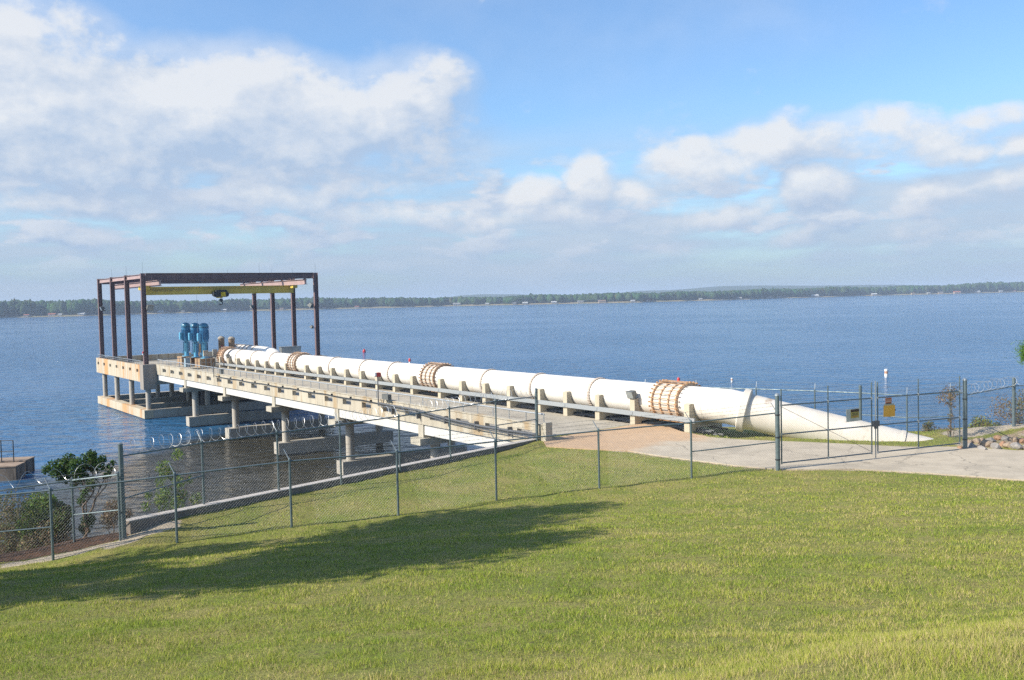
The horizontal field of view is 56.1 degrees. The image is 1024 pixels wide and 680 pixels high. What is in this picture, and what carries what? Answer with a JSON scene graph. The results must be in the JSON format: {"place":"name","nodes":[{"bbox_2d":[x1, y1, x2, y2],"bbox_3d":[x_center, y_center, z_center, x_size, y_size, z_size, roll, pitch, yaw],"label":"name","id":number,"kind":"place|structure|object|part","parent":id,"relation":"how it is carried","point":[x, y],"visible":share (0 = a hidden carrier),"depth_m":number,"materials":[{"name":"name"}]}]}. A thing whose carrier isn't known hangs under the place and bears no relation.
{"place":"outdoors","nodes":[
{"label":"outdoors","id":0,"kind":"place"},
{"bbox_2d":[0,424,1023,679],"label":"ground","id":1,"kind":"structure","parent":0,"point":[136,540],"depth_m":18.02,"materials":[{"name":"green plant"}]},
{"bbox_2d":[0,490,31,553],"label":"bank shrub","id":2,"kind":"object","parent":1,"relation":"on","point":[7,526],"visible":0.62,"depth_m":31.49,"materials":[{"name":"green plant"}]},
{"bbox_2d":[0,536,61,553],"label":"bank shrub","id":3,"kind":"object","parent":1,"relation":"on","point":[10,548],"visible":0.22,"depth_m":31.36,"materials":[{"name":"green plant"}]},
{"bbox_2d":[14,492,64,539],"bbox_3d":[-15.502,5.898,31.709,1.610,1.830,1.369,-1,2,0],"label":"bank shrub","id":4,"kind":"object","parent":1,"relation":"on","point":[38,512],"visible":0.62,"depth_m":31.44,"materials":[{"name":"green plant"}]},
{"bbox_2d":[16,517,72,550],"bbox_3d":[-15.244,6.492,31.424,1.801,1.410,1.051,-2,3,-21],"label":"bank shrub","id":5,"kind":"object","parent":1,"relation":"on","point":[48,532],"visible":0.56,"depth_m":31.19,"materials":[{"name":"brown plant"}]},
{"bbox_2d":[46,504,75,541],"bbox_3d":[-14.785,6.228,31.505,0.873,1.674,0.834,-1,2,0],"label":"bank shrub","id":6,"kind":"object","parent":1,"relation":"on","point":[65,514],"visible":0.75,"depth_m":31.35,"materials":[{"name":"green plant"}]},
{"bbox_2d":[0,462,121,554],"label":"bank fence","id":7,"kind":"object","parent":1,"relation":"on","point":[71,479],"visible":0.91,"depth_m":29.80,"materials":[{"name":"metal"}]},
{"bbox_2d":[41,449,116,525],"bbox_3d":[-14.459,4.812,31.818,2.665,2.454,1.202,-1,3,13],"label":"leaning tree","id":8,"kind":"object","parent":1,"relation":"on","point":[67,465],"visible":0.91,"depth_m":31.60,"materials":[{"name":"green plant"}]},
{"bbox_2d":[78,511,96,537],"bbox_3d":[-13.967,6.239,31.578,0.526,1.285,0.899,-3,3,-38],"label":"bank shrub","id":9,"kind":"object","parent":1,"relation":"on","point":[85,528],"visible":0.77,"depth_m":31.42,"materials":[{"name":"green plant"}]},
{"bbox_2d":[98,499,132,532],"bbox_3d":[-13.069,5.978,31.600,1.335,1.634,0.778,1,3,40],"label":"bank shrub","id":10,"kind":"object","parent":1,"relation":"on","point":[110,516],"visible":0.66,"depth_m":31.52,"materials":[{"name":"brown plant"}]},
{"bbox_2d":[141,448,202,511],"bbox_3d":[-12.009,5.259,33.681,1.934,3.014,1.626,1,3,38],"label":"sapling","id":11,"kind":"object","parent":1,"relation":"on","point":[163,494],"visible":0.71,"depth_m":33.78,"materials":[{"name":"green plant"}]},
{"bbox_2d":[126,438,535,534],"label":"retaining wall","id":12,"kind":"structure","parent":1,"relation":"on","point":[217,505],"depth_m":34.80,"materials":[{"name":"concrete"}]},
{"bbox_2d":[118,387,538,538],"bbox_3d":[-5.532,4.205,37.491,0.851,3.179,20.539,1,3,41],"label":"chain-link fence","id":13,"kind":"object","parent":12,"relation":"on","point":[121,474],"depth_m":34.95,"materials":[{"name":"metal"}]},
{"bbox_2d":[0,403,774,563],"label":"front fence","id":14,"kind":"object","parent":1,"relation":"on","point":[174,475],"visible":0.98,"depth_m":31.07,"materials":[{"name":"metal"}]},
{"bbox_2d":[774,393,779,470],"bbox_3d":[10.038,3.549,36.287,0.200,3.100,0.200,-1,2,0],"label":"gate post","id":15,"kind":"object","parent":1,"relation":"on","point":[777,427],"visible":0.95,"depth_m":36.22,"materials":[{"name":"metal"}]},
{"bbox_2d":[780,382,872,463],"bbox_3d":[12.238,3.194,37.229,4.517,2.870,0.067,-2,3,-23],"label":"gate leaf","id":16,"kind":"object","parent":15,"relation":"attached to","point":[827,430],"visible":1,"depth_m":37.20,"materials":[{"name":"metal"}]},
{"bbox_2d":[846,408,859,421],"bbox_3d":[13.380,2.944,37.654,0.695,0.520,0.026,-2,3,-23],"label":"gate sign","id":17,"kind":"object","parent":16,"relation":"attached to","point":[852,414],"visible":1,"depth_m":37.64,"materials":[{"name":"metal"}]},
{"bbox_2d":[645,379,962,442],"bbox_3d":[15.087,3.293,49.363,4.428,3.547,18.936,-3,3,-37],"label":"shore fence","id":18,"kind":"object","parent":1,"relation":"on","point":[880,394],"visible":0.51,"depth_m":47.75,"materials":[{"name":"metal"}]},
{"bbox_2d":[922,421,933,429],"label":"bank shrub","id":19,"kind":"object","parent":1,"relation":"on","point":[926,423],"visible":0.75,"depth_m":46.45,"materials":[{"name":"green plant"}]},
{"bbox_2d":[922,424,947,431],"bbox_3d":[20.492,4.436,46.567,1.701,0.865,1.013,-2,3,-12],"label":"bank shrub","id":20,"kind":"object","parent":1,"relation":"on","point":[925,428],"visible":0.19,"depth_m":46.21,"materials":[{"name":"brown plant"}]},
{"bbox_2d":[936,384,961,436],"bbox_3d":[19.601,3.201,43.055,0.844,2.460,1.488,1,3,44],"label":"bank shrub","id":21,"kind":"object","parent":1,"relation":"on","point":[947,397],"visible":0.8,"depth_m":42.95,"materials":[{"name":"brown plant"}]},
{"bbox_2d":[968,442,976,447],"bbox_3d":[19.402,4.468,40.493,0.435,0.320,0.446,-3,3,-26],"label":"rock","id":22,"kind":"object","parent":1,"relation":"on","point":[971,444],"visible":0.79,"depth_m":40.37,"materials":[{"name":"grey stone"}]},
{"bbox_2d":[967,414,994,427],"bbox_3d":[22.715,4.076,46.302,1.031,0.941,1.293,-4,3,-42],"label":"bank shrub","id":23,"kind":"object","parent":1,"relation":"on","point":[981,422],"visible":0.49,"depth_m":46.27,"materials":[{"name":"green plant"}]},
{"bbox_2d":[977,445,986,449],"bbox_3d":[19.546,4.518,39.868,0.381,0.290,0.357,1,3,40],"label":"rock","id":24,"kind":"object","parent":1,"relation":"on","point":[980,447],"visible":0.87,"depth_m":39.78,"materials":[{"name":"grey stone"}]},
{"bbox_2d":[979,440,993,446],"bbox_3d":[20.143,4.404,40.652,0.575,0.366,0.496,-3,3,-35],"label":"rock","id":25,"kind":"object","parent":1,"relation":"on","point":[985,443],"visible":0.71,"depth_m":40.50,"materials":[{"name":"grey stone"}]},
{"bbox_2d":[961,376,1023,447],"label":"fence","id":26,"kind":"object","parent":1,"relation":"on","point":[1013,398],"visible":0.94,"depth_m":42.96,"materials":[{"name":"metal"}]},
{"bbox_2d":[990,443,1001,448],"bbox_3d":[20.203,4.447,40.106,0.427,0.344,0.434,-1,2,0],"label":"rock","id":27,"kind":"object","parent":1,"relation":"on","point":[995,446],"visible":0.89,"depth_m":39.98,"materials":[{"name":"grey stone"}]},
{"bbox_2d":[993,435,1001,439],"bbox_3d":[21.468,4.327,42.303,0.418,0.287,0.411,-1,2,0],"label":"rock","id":28,"kind":"object","parent":1,"relation":"on","point":[997,437],"visible":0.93,"depth_m":42.20,"materials":[{"name":"orange stone"}]},
{"bbox_2d":[985,394,1023,425],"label":"bank shrub","id":29,"kind":"object","parent":1,"relation":"on","point":[1006,414],"visible":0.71,"depth_m":46.08,"materials":[{"name":"brown plant"}]},
{"bbox_2d":[1001,436,1008,440],"bbox_3d":[21.576,4.345,42.025,0.321,0.263,0.399,-1,2,0],"label":"rock","id":30,"kind":"object","parent":1,"relation":"on","point":[1004,438],"visible":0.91,"depth_m":41.90,"materials":[{"name":"grey stone"}]},
{"bbox_2d":[1002,442,1012,447],"bbox_3d":[20.825,4.431,40.276,0.433,0.306,0.340,0,3,18],"label":"rock","id":31,"kind":"object","parent":1,"relation":"on","point":[1006,444],"visible":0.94,"depth_m":40.20,"materials":[{"name":"beige stone"}]},
{"bbox_2d":[1004,340,1023,366],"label":"lawn tree","id":32,"kind":"object","parent":1,"relation":"on","point":[1020,354],"visible":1,"depth_m":15.11,"materials":[{"name":"green plant"}]},
{"bbox_2d":[1005,389,1023,423],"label":"bank shrub","id":33,"kind":"object","parent":1,"relation":"on","point":[1019,401],"visible":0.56,"depth_m":47.30,"materials":[{"name":"green plant"}]},
{"bbox_2d":[1011,437,1018,441],"bbox_3d":[21.847,4.343,41.627,0.332,0.279,0.400,-1,2,0],"label":"rock","id":34,"kind":"object","parent":1,"relation":"on","point":[1015,439],"visible":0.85,"depth_m":41.50,"materials":[{"name":"beige stone"}]},
{"bbox_2d":[1009,442,1022,449],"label":"rock","id":35,"kind":"object","parent":1,"relation":"on","point":[1016,445],"visible":0.95,"depth_m":39.81,"materials":[{"name":"grey stone"}]},
{"bbox_2d":[0,292,1023,543],"bbox_3d":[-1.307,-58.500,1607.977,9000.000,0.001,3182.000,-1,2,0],"label":"lake water","id":36,"kind":"structure","parent":0,"point":[50,392],"depth_m":190.00,"materials":[{"name":"blue liquid"}]},
{"bbox_2d":[0,462,24,480],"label":"concrete dock","id":37,"kind":"object","parent":36,"relation":"in","point":[10,471],"visible":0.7,"depth_m":65.07,"materials":[{"name":"grey concrete"}]},
{"bbox_2d":[0,456,34,473],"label":"concrete dock","id":38,"kind":"object","parent":36,"relation":"in","point":[29,464],"visible":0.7,"depth_m":67.99,"materials":[{"name":"grey concrete"}]},
{"bbox_2d":[0,440,13,461],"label":"dock railing","id":39,"kind":"object","parent":38,"relation":"on","point":[1,451],"visible":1,"depth_m":67.05,"materials":[{"name":"metal"}]},
{"bbox_2d":[96,351,324,418],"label":"pump platform","id":40,"kind":"structure","parent":36,"relation":"in","point":[149,404],"depth_m":105.86,"materials":[{"name":"concrete"}]},
{"bbox_2d":[177,322,192,364],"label":"vertical pump","id":41,"kind":"object","parent":40,"relation":"on","point":[185,331],"visible":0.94,"depth_m":110.10,"materials":[{"name":"blue paint"}]},
{"bbox_2d":[184,358,189,366],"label":"valve box","id":42,"kind":"object","parent":40,"relation":"on","point":[186,360],"visible":0.89,"depth_m":105.36,"materials":[{"name":"white metal"}]},
{"bbox_2d":[186,323,202,365],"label":"vertical pump","id":43,"kind":"object","parent":40,"relation":"on","point":[192,335],"visible":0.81,"depth_m":107.22,"materials":[{"name":"blue paint"}]},
{"bbox_2d":[195,323,214,366],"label":"vertical pump","id":44,"kind":"object","parent":40,"relation":"on","point":[203,336],"visible":0.97,"depth_m":104.70,"materials":[{"name":"blue paint"}]},
{"bbox_2d":[203,350,207,367],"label":"control panel","id":45,"kind":"object","parent":40,"relation":"on","point":[205,353],"visible":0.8,"depth_m":103.27,"materials":[{"name":"grey metal"}]},
{"bbox_2d":[97,268,321,363],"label":"crane frame","id":46,"kind":"object","parent":40,"relation":"on","point":[142,280],"visible":0.92,"depth_m":109.60,"materials":[{"name":"metal"}]},
{"bbox_2d":[146,305,153,309],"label":"floodlight","id":47,"kind":"object","parent":46,"relation":"attached to","point":[149,307],"visible":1,"depth_m":98.51,"materials":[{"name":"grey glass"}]},
{"bbox_2d":[138,285,297,352],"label":"overhead crane","id":48,"kind":"object","parent":46,"relation":"hanging from","point":[220,292],"visible":0.94,"depth_m":107.30,"materials":[{"name":"yellow paint"}]},
{"bbox_2d":[212,349,217,366],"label":"control panel","id":49,"kind":"object","parent":40,"relation":"on","point":[214,352],"visible":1,"depth_m":104.44,"materials":[{"name":"grey metal"}]},
{"bbox_2d":[218,336,224,361],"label":"surge valve","id":50,"kind":"object","parent":40,"relation":"on","point":[221,340],"visible":0.49,"depth_m":113.58,"materials":[{"name":"beige paint"}]},
{"bbox_2d":[228,336,234,346],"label":"surge valve","id":51,"kind":"object","parent":40,"relation":"on","point":[231,341],"visible":0.49,"depth_m":111.54,"materials":[{"name":"beige paint"}]},
{"bbox_2d":[234,344,279,351],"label":"ribbed pipe","id":52,"kind":"object","parent":40,"relation":"on","point":[253,347],"visible":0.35,"depth_m":106.47,"materials":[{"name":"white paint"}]},
{"bbox_2d":[279,346,300,353],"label":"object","id":53,"kind":"object","parent":40,"relation":"on","point":[288,349],"visible":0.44,"depth_m":112.65,"materials":[{"name":"metal"}]},
{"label":"door","id":54,"kind":"part","parent":53,"relation":"part of","materials":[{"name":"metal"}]},
{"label":"door","id":55,"kind":"part","parent":53,"relation":"part of","materials":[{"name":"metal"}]},
{"bbox_2d":[156,356,727,474],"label":"pier","id":56,"kind":"structure","parent":36,"relation":"in","point":[285,391],"depth_m":64.92,"materials":[{"name":"concrete"}]},
{"bbox_2d":[372,372,380,404],"bbox_3d":[-8.176,2.952,58.169,0.420,2.000,0.400,-3,3,-35],"label":"lamp pole","id":57,"kind":"object","parent":56,"relation":"on","point":[377,374],"visible":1,"depth_m":58.12,"materials":[{"name":"grey metal"}]},
{"bbox_2d":[382,394,391,403],"bbox_3d":[-7.536,3.559,57.412,0.250,0.657,0.948,-3,3,-35],"label":"junction box","id":58,"kind":"object","parent":56,"relation":"attached to","point":[387,397],"visible":1,"depth_m":57.09,"materials":[{"name":"grey metal"}]},
{"bbox_2d":[216,346,933,441],"bbox_3d":[-7.156,3.649,71.785,7.190,4.498,82.508,-3,3,-39],"label":"pipeline","id":59,"kind":"object","parent":56,"relation":"on","point":[668,397],"visible":0.66,"depth_m":51.77,"materials":[{"name":"white paint"}]},
{"bbox_2d":[625,390,636,398],"bbox_3d":[6.240,2.840,49.978,0.447,0.440,0.550,-3,3,-34],"label":"floodlight","id":60,"kind":"object","parent":56,"relation":"on","point":[631,394],"visible":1,"depth_m":49.84,"materials":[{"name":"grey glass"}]},
{"bbox_2d":[884,369,887,376],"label":"buoy","id":61,"kind":"object","parent":36,"relation":"on","point":[885,372],"visible":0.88,"depth_m":127.07,"materials":[{"name":"white paint"}]},
{"bbox_2d":[0,291,1023,317],"bbox_3d":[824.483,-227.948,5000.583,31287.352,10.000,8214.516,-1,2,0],"label":"shore","id":62,"kind":"structure","parent":0,"point":[484,304],"depth_m":1621.70,"materials":[{"name":"green plant"}]},
{"bbox_2d":[0,281,1023,315],"bbox_3d":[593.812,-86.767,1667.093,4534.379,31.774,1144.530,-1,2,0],"label":"woods","id":63,"kind":"object","parent":62,"relation":"on","point":[13,307],"visible":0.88,"depth_m":1627.16,"materials":[{"name":"green plant"}]},
{"bbox_2d":[0,0,1023,301],"label":"sky","id":64,"kind":"structure","parent":0,"point":[373,148],"materials":[{"name":"blue"}]},
{"bbox_2d":[452,285,920,296],"bbox_3d":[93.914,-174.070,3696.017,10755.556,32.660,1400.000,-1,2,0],"label":"hills","id":65,"kind":"structure","parent":0,"point":[721,288],"depth_m":3373.58,"materials":[{"name":"green plant"}]},
{"bbox_2d":[544,421,1023,480],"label":"road","id":66,"kind":"structure","parent":0,"point":[988,463],"depth_m":39.40,"materials":[{"name":"concrete"}]},
{"bbox_2d":[872,381,879,457],"bbox_3d":[14.438,3.155,38.127,0.340,3.070,0.120,-2,3,-23],"label":"gate drop rod","id":67,"kind":"object","parent":66,"relation":"on","point":[875,423],"visible":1,"depth_m":38.09,"materials":[{"name":"metal"}]},
{"bbox_2d":[962,378,967,448],"bbox_3d":[18.935,3.158,40.133,0.200,3.150,0.200,-1,2,0],"label":"gate post","id":68,"kind":"object","parent":66,"relation":"on","point":[964,418],"visible":0.91,"depth_m":40.06,"materials":[{"name":"metal"}]},
{"bbox_2d":[877,376,960,453],"bbox_3d":[16.609,3.014,39.119,4.527,2.870,0.067,-2,3,-23],"label":"gate leaf","id":69,"kind":"object","parent":68,"relation":"attached to","point":[918,421],"visible":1,"depth_m":39.08,"materials":[{"name":"metal"}]},
{"bbox_2d":[885,398,891,403],"bbox_3d":[15.047,2.446,38.365,0.320,0.270,0.017,-2,3,-23],"label":"gate sign","id":70,"kind":"object","parent":69,"relation":"attached to","point":[888,400],"visible":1,"depth_m":38.36,"materials":[{"name":"metal"}]},
{"bbox_2d":[883,403,895,416],"bbox_3d":[15.104,2.803,38.402,0.636,0.531,0.017,-2,3,-23],"label":"gate sign","id":71,"kind":"object","parent":69,"relation":"attached to","point":[889,410],"visible":1,"depth_m":38.38,"materials":[{"name":"metal"}]}
]}

